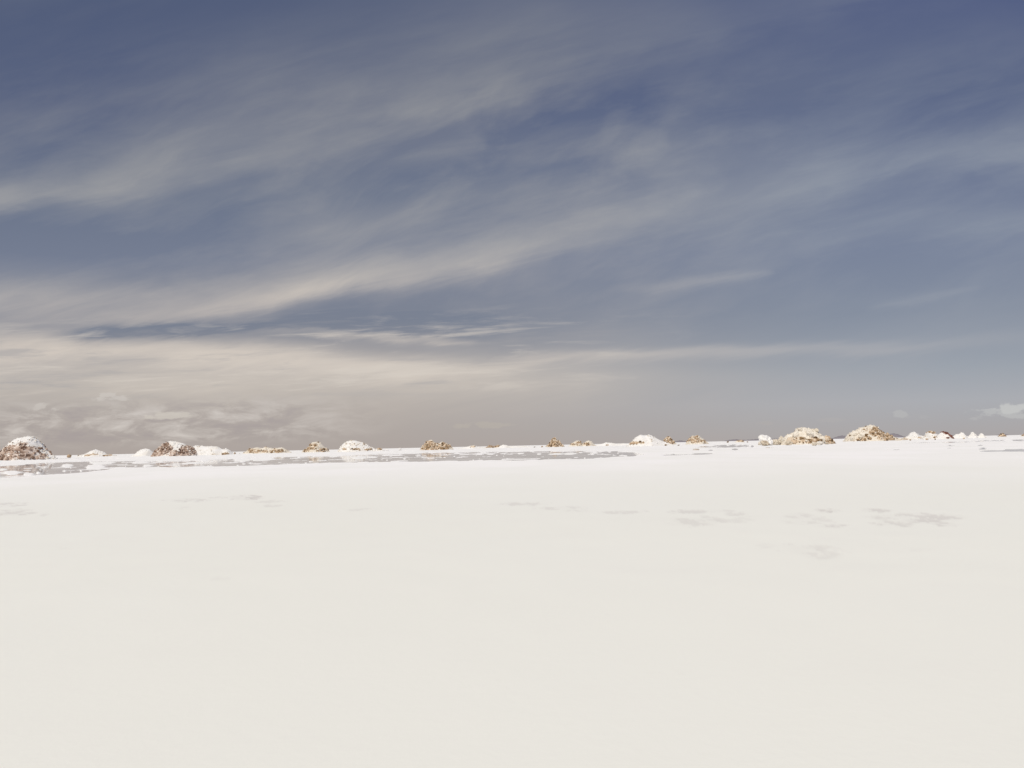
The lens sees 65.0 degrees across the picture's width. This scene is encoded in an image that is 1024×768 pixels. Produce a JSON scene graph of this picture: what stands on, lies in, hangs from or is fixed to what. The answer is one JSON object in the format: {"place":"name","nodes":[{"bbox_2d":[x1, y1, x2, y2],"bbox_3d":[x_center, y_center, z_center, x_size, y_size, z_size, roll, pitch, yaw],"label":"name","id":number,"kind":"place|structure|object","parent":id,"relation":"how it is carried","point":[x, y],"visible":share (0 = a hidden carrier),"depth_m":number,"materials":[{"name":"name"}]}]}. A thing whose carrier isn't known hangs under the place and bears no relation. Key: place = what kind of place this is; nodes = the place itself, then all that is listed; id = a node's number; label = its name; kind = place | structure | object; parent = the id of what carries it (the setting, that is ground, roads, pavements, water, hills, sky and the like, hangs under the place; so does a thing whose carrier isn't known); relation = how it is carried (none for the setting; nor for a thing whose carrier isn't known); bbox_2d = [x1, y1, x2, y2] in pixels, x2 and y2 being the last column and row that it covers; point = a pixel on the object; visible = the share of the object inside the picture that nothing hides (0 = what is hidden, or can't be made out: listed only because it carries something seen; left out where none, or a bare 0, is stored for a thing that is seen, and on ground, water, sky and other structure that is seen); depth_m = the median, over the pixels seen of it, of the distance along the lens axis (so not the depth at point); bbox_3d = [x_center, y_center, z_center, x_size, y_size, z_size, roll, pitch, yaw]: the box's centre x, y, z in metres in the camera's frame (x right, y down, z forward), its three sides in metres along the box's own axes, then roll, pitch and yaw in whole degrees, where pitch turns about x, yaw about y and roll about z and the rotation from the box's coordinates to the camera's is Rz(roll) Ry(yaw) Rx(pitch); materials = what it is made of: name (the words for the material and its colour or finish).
{"place":"outdoors","nodes":[
{"label":"outdoors","id":0,"kind":"place"},
{"bbox_2d":[0,435,1023,767],"bbox_3d":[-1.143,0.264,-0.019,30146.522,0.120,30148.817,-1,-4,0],"label":"ground","id":1,"kind":"structure","parent":0,"point":[840,603],"depth_m":1.22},
{"bbox_2d":[0,436,57,460],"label":"salt mound","id":2,"kind":"object","parent":1,"relation":"on","point":[28,448],"visible":0.95,"depth_m":49.66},
{"bbox_2d":[75,449,116,456],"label":"salt mound","id":3,"kind":"object","parent":1,"relation":"on","point":[94,453],"visible":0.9,"depth_m":103.94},
{"bbox_2d":[132,448,152,455],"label":"salt mound","id":4,"kind":"object","parent":1,"relation":"on","point":[145,452],"visible":0.73,"depth_m":77.78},
{"bbox_2d":[151,441,196,456],"bbox_3d":[-26.256,5.072,62.650,3.189,1.311,3.091,3,-6,-44],"label":"salt mound","id":5,"kind":"object","parent":1,"relation":"on","point":[171,448],"visible":0.99,"depth_m":61.90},
{"bbox_2d":[193,445,234,454],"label":"salt mound","id":6,"kind":"object","parent":1,"relation":"on","point":[208,450],"visible":0.73,"depth_m":70.65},
{"bbox_2d":[243,446,291,453],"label":"salt mound","id":7,"kind":"object","parent":1,"relation":"on","point":[265,449],"visible":0.96,"depth_m":86.47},
{"bbox_2d":[302,441,329,451],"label":"salt mound","id":8,"kind":"object","parent":1,"relation":"on","point":[316,447],"visible":0.96,"depth_m":91.39,"materials":[{"name":"beige"}]},
{"bbox_2d":[337,440,384,451],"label":"salt mound","id":9,"kind":"object","parent":1,"relation":"on","point":[351,446],"visible":0.98,"depth_m":81.73,"materials":[{"name":"white"}]},
{"bbox_2d":[420,440,452,449],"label":"salt mound","id":10,"kind":"object","parent":1,"relation":"on","point":[431,445],"visible":0.97,"depth_m":77.67,"materials":[{"name":"beige"}]},
{"bbox_2d":[458,445,483,448],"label":"salt mound","id":11,"kind":"object","parent":1,"relation":"on","point":[471,447],"visible":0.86,"depth_m":104.13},
{"bbox_2d":[484,445,499,447],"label":"salt mound","id":12,"kind":"object","parent":1,"relation":"on","point":[491,446],"visible":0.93,"depth_m":120.17,"materials":[{"name":"beige"}]},
{"bbox_2d":[498,445,526,447],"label":"salt mound","id":13,"kind":"object","parent":1,"relation":"on","point":[503,446],"visible":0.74,"depth_m":104.17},
{"bbox_2d":[545,437,564,446],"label":"salt mound","id":14,"kind":"object","parent":1,"relation":"on","point":[554,442],"visible":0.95,"depth_m":94.35,"materials":[{"name":"beige"}]},
{"bbox_2d":[569,440,582,445],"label":"salt mound","id":15,"kind":"object","parent":1,"relation":"on","point":[577,443],"visible":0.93,"depth_m":103.92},
{"bbox_2d":[582,440,595,445],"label":"salt mound","id":16,"kind":"object","parent":1,"relation":"on","point":[588,443],"visible":0.94,"depth_m":103.91,"materials":[{"name":"beige"}]},
{"bbox_2d":[596,442,628,445],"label":"salt mound","id":17,"kind":"object","parent":1,"relation":"on","point":[608,444],"visible":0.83,"depth_m":104.09,"materials":[{"name":"white"}]},
{"bbox_2d":[627,435,672,445],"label":"salt mound","id":18,"kind":"object","parent":1,"relation":"on","point":[644,440],"visible":0.93,"depth_m":67.47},
{"bbox_2d":[663,436,675,443],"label":"salt mound","id":19,"kind":"object","parent":1,"relation":"on","point":[668,439],"visible":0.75,"depth_m":97.38,"materials":[{"name":"beige"}]},
{"bbox_2d":[685,435,708,443],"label":"salt mound","id":20,"kind":"object","parent":1,"relation":"on","point":[696,439],"visible":0.97,"depth_m":86.38,"materials":[{"name":"beige"}]},
{"bbox_2d":[760,440,769,445],"bbox_3d":[11.719,2.745,37.268,0.359,0.292,0.397,2,-6,-40],"label":"salt boulder","id":21,"kind":"object","parent":1,"relation":"on","point":[764,443],"visible":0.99,"depth_m":37.16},
{"bbox_2d":[758,435,772,445],"bbox_3d":[12.331,2.752,39.120,0.521,0.588,0.642,2,-5,-34],"label":"salt boulder","id":22,"kind":"object","parent":1,"relation":"on","point":[766,438],"visible":0.67,"depth_m":39.00,"materials":[{"name":"white"}]},
{"bbox_2d":[772,439,780,444],"bbox_3d":[13.530,2.985,41.199,0.523,0.344,0.512,-1,-4,0],"label":"salt boulder","id":23,"kind":"object","parent":1,"relation":"on","point":[776,442],"visible":0.86,"depth_m":41.06,"materials":[{"name":"beige"}]},
{"bbox_2d":[785,440,792,444],"bbox_3d":[12.982,2.766,37.719,0.293,0.257,0.324,1,-5,-22],"label":"salt boulder","id":24,"kind":"object","parent":1,"relation":"on","point":[788,442],"visible":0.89,"depth_m":37.63,"materials":[{"name":"beige"}]},
{"bbox_2d":[780,427,835,444],"bbox_3d":[15.125,2.687,41.264,2.602,0.956,1.984,2,-5,-33],"label":"salt mound","id":25,"kind":"object","parent":1,"relation":"on","point":[801,436],"visible":0.86,"depth_m":40.72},
{"bbox_2d":[843,425,904,441],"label":"salt mound","id":26,"kind":"object","parent":1,"relation":"on","point":[871,433],"visible":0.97,"depth_m":67.28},
{"bbox_2d":[901,432,922,439],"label":"salt mound","id":27,"kind":"object","parent":1,"relation":"on","point":[913,436],"visible":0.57,"depth_m":86.57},
{"bbox_2d":[922,431,937,438],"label":"salt mound","id":28,"kind":"object","parent":1,"relation":"on","point":[931,435],"visible":0.76,"depth_m":84.17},
{"bbox_2d":[935,431,953,438],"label":"salt mound","id":29,"kind":"object","parent":1,"relation":"on","point":[943,435],"visible":0.95,"depth_m":81.98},
{"bbox_2d":[953,432,967,437],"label":"salt cone","id":30,"kind":"object","parent":1,"relation":"on","point":[961,435],"visible":0.77,"depth_m":91.80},
{"bbox_2d":[968,432,978,437],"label":"salt cone","id":31,"kind":"object","parent":1,"relation":"on","point":[972,435],"visible":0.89,"depth_m":100.72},
{"bbox_2d":[0,439,1023,477],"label":"water","id":32,"kind":"structure","parent":0,"point":[57,468],"depth_m":19.10,"materials":[{"name":"liquid"}]},
{"bbox_2d":[0,0,1023,455],"label":"sky","id":33,"kind":"structure","parent":0,"point":[233,225],"materials":[{"name":"blue"}]},
{"bbox_2d":[675,433,1006,441],"bbox_3d":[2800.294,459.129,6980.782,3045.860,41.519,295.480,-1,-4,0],"label":"hills","id":34,"kind":"structure","parent":0,"point":[893,434],"depth_m":6938.60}
]}

